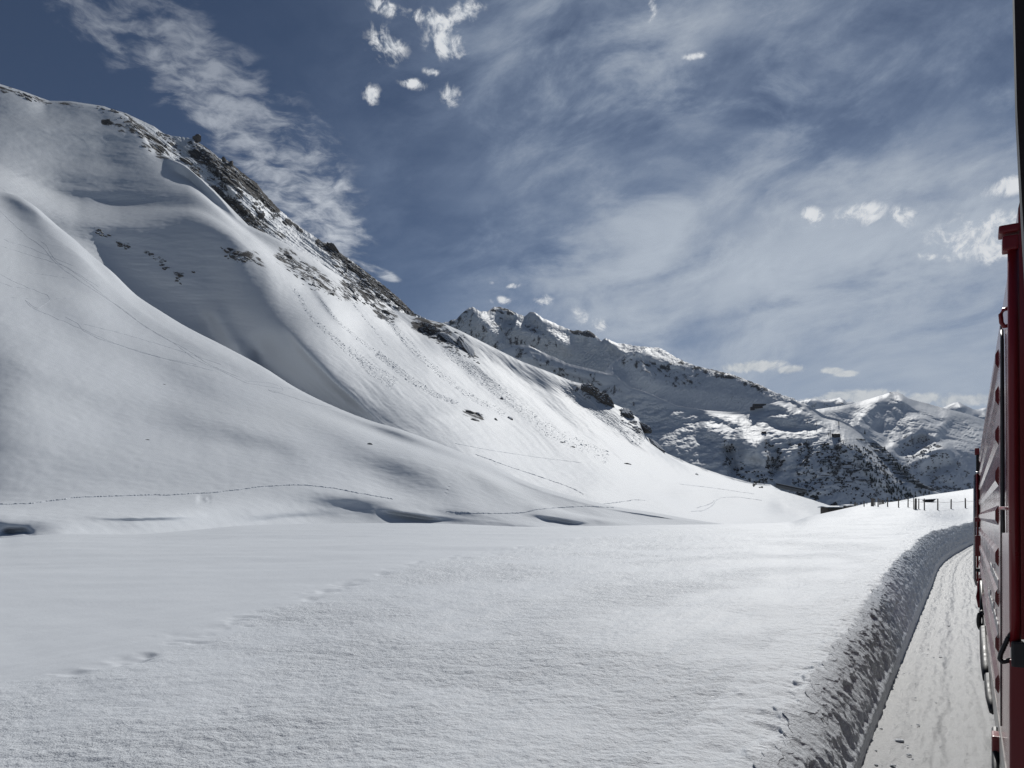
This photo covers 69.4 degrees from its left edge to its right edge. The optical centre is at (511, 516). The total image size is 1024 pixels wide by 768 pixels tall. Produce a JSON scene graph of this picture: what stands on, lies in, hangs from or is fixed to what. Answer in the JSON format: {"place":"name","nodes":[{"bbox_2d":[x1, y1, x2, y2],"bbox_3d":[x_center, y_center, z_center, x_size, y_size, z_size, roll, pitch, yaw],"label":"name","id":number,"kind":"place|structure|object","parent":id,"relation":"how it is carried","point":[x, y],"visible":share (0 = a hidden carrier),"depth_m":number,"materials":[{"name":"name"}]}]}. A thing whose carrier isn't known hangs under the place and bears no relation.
{"place":"outdoors","nodes":[
{"label":"outdoors","id":0,"kind":"place"},
{"bbox_2d":[116,110,424,318],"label":"mountain ridge","id":1,"kind":"structure","parent":0,"point":[294,235],"depth_m":1174.07,"materials":[{"name":"white snow"}]},
{"bbox_2d":[192,134,200,141],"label":"boulder","id":2,"kind":"object","parent":1,"relation":"on","point":[197,137],"visible":1,"depth_m":1213.88,"materials":[{"name":"grey stone"}]},
{"bbox_2d":[258,210,264,218],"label":"rock slab","id":3,"kind":"object","parent":1,"relation":"on","point":[261,214],"visible":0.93,"depth_m":1132.39,"materials":[{"name":"grey stone"}]},
{"bbox_2d":[132,121,413,315],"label":"scattered rocks","id":4,"kind":"object","parent":1,"relation":"on","point":[230,174],"visible":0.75,"depth_m":1183.42,"materials":[{"name":"grey stone"}]},
{"bbox_2d":[326,242,339,252],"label":"rock outcrop","id":5,"kind":"object","parent":1,"relation":"on","point":[332,246],"visible":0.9,"depth_m":1252.07,"materials":[{"name":"grey stone"}]},
{"bbox_2d":[0,190,719,537],"bbox_3d":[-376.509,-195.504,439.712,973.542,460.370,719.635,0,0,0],"label":"snow hill","id":6,"kind":"structure","parent":0,"point":[86,414],"depth_m":236.95,"materials":[{"name":"white snow"}]},
{"bbox_2d":[0,211,356,415],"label":"ski tracks","id":7,"kind":"object","parent":6,"relation":"on","point":[133,317],"visible":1,"depth_m":334.87},
{"bbox_2d":[0,484,613,513],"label":"footpath","id":8,"kind":"structure","parent":6,"relation":"on","point":[294,484],"depth_m":192.24,"materials":[{"name":"grey snow"}]},
{"bbox_2d":[0,84,828,523],"bbox_3d":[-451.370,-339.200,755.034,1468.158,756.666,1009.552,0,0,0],"label":"mountain slope","id":9,"kind":"structure","parent":0,"point":[78,172],"depth_m":744.46,"materials":[{"name":"white snow"}]},
{"bbox_2d":[9,87,663,452],"bbox_3d":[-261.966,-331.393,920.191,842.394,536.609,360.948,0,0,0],"label":"scattered rocks","id":10,"kind":"object","parent":9,"relation":"on","point":[245,258],"visible":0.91,"depth_m":972.19,"materials":[{"name":"grey stone"}]},
{"bbox_2d":[422,322,440,332],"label":"rock outcrop","id":11,"kind":"object","parent":9,"relation":"on","point":[431,328],"visible":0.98,"depth_m":1073.79,"materials":[{"name":"grey stone"}]},
{"bbox_2d":[437,332,458,345],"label":"rock outcrop","id":12,"kind":"object","parent":9,"relation":"on","point":[448,337],"visible":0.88,"depth_m":1048.70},
{"bbox_2d":[457,335,474,356],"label":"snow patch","id":13,"kind":"object","parent":9,"relation":"on","point":[464,345],"visible":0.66,"depth_m":1018.14,"materials":[{"name":"white snow"}]},
{"bbox_2d":[294,288,645,461],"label":"sluff debris","id":14,"kind":"object","parent":9,"relation":"on","point":[393,367],"visible":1,"depth_m":709.59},
{"bbox_2d":[476,454,638,503],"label":"footpath","id":15,"kind":"structure","parent":9,"relation":"on","point":[556,482],"depth_m":368.74,"materials":[{"name":"grey snow"}]},
{"bbox_2d":[581,383,599,395],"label":"rock outcrop","id":16,"kind":"object","parent":9,"relation":"on","point":[589,388],"visible":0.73,"depth_m":908.02,"materials":[{"name":"grey stone"}]},
{"bbox_2d":[594,392,614,407],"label":"rock outcrop","id":17,"kind":"object","parent":9,"relation":"on","point":[604,398],"visible":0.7,"depth_m":883.73,"materials":[{"name":"grey stone"}]},
{"bbox_2d":[455,443,756,511],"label":"footpath","id":18,"kind":"structure","parent":9,"relation":"on","point":[579,462],"depth_m":454.71,"materials":[{"name":"grey snow"}]},
{"bbox_2d":[621,408,634,417],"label":"rock outcrop","id":19,"kind":"object","parent":9,"relation":"on","point":[627,413],"visible":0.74,"depth_m":847.98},
{"bbox_2d":[639,422,651,432],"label":"rock outcrop","id":20,"kind":"object","parent":9,"relation":"on","point":[646,428],"visible":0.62,"depth_m":819.59,"materials":[{"name":"grey stone"}]},
{"bbox_2d":[649,438,664,451],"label":"rock outcrop","id":21,"kind":"object","parent":9,"relation":"on","point":[656,444],"visible":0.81,"depth_m":791.09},
{"bbox_2d":[818,506,842,513],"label":"station building","id":22,"kind":"structure","parent":9,"relation":"on","point":[824,509],"depth_m":420.00,"materials":[{"name":"black"}]},
{"bbox_2d":[0,489,972,767],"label":"snow field","id":23,"kind":"structure","parent":0,"point":[382,645],"depth_m":10.82,"materials":[{"name":"white snow"}]},
{"bbox_2d":[922,498,935,501],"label":"buried hut","id":24,"kind":"object","parent":23,"relation":"on","point":[929,500],"visible":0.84,"depth_m":106.62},
{"bbox_2d":[0,0,1019,408],"label":"sky","id":25,"kind":"structure","parent":0,"point":[800,200],"materials":[{"name":"blue"}]},
{"bbox_2d":[444,307,650,371],"bbox_3d":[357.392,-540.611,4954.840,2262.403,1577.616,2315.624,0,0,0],"label":"peak","id":26,"kind":"structure","parent":0,"point":[499,328],"depth_m":4504.98,"materials":[{"name":"white snow"}]},
{"bbox_2d":[604,347,807,411],"bbox_3d":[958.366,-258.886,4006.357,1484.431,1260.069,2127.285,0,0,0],"label":"mountain","id":27,"kind":"structure","parent":0,"point":[663,374],"depth_m":3594.74,"materials":[{"name":"white snow"}]},
{"bbox_2d":[497,345,942,505],"bbox_3d":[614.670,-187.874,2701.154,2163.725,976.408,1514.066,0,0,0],"label":"hillside","id":28,"kind":"structure","parent":0,"point":[695,437],"depth_m":2316.68,"materials":[{"name":"white snow"}]},
{"bbox_2d":[753,404,765,408],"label":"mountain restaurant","id":29,"kind":"structure","parent":28,"relation":"on","point":[755,406],"depth_m":2508.18,"materials":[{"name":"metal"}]},
{"bbox_2d":[776,483,806,492],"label":"road gallery","id":30,"kind":"object","parent":28,"relation":"on","point":[789,487],"visible":1,"depth_m":2116.50,"materials":[{"name":"concrete"}]},
{"bbox_2d":[723,440,913,505],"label":"shrubs","id":31,"kind":"object","parent":28,"relation":"on","point":[813,473],"visible":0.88,"depth_m":2173.17,"materials":[{"name":"plant"}]},
{"bbox_2d":[831,434,839,437],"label":"lift station","id":32,"kind":"object","parent":28,"relation":"on","point":[835,435],"visible":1,"depth_m":2291.93,"materials":[{"name":"metal"}]},
{"bbox_2d":[800,397,986,419],"bbox_3d":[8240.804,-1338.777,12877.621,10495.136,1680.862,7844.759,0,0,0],"label":"distant range","id":33,"kind":"structure","parent":0,"point":[815,404],"depth_m":12789.34,"materials":[{"name":"white snow"}]},
{"bbox_2d":[816,392,984,492],"bbox_3d":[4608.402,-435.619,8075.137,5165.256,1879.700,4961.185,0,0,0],"label":"peak","id":34,"kind":"structure","parent":0,"point":[891,422],"depth_m":7277.06,"materials":[{"name":"white snow"}]},
{"bbox_2d":[899,437,972,492],"bbox_3d":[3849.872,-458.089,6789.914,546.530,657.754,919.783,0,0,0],"label":"shrubs","id":35,"kind":"object","parent":34,"relation":"on","point":[933,482],"visible":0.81,"depth_m":6741.96,"materials":[{"name":"plant"}]},
{"bbox_2d":[861,544,994,767],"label":"track bed","id":36,"kind":"object","parent":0,"point":[956,721],"visible":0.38,"depth_m":10.52,"materials":[{"name":"white snow"}]},
{"bbox_2d":[641,519,979,767],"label":"snow bank","id":37,"kind":"structure","parent":36,"relation":"on","point":[812,689],"depth_m":8.48,"materials":[{"name":"white snow"}]},
{"bbox_2d":[874,559,949,765],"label":"snow clods","id":38,"kind":"object","parent":36,"relation":"on","point":[899,740],"visible":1,"depth_m":8.23,"materials":[{"name":"grey snow"}]},
{"bbox_2d":[973,202,1023,767],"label":"locomotive","id":39,"kind":"object","parent":36,"relation":"on","point":[990,517],"visible":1,"depth_m":4.52,"materials":[{"name":"red paint"}]},
{"bbox_2d":[997,0,1023,767],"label":"passenger coach","id":40,"kind":"object","parent":36,"relation":"on","point":[1008,235],"visible":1,"depth_m":1.65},
{"bbox_2d":[1013,0,1023,271],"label":"window frame","id":41,"kind":"structure","parent":40,"relation":"in","point":[1018,5],"depth_m":0.48,"materials":[{"name":"black metal"}]}
]}

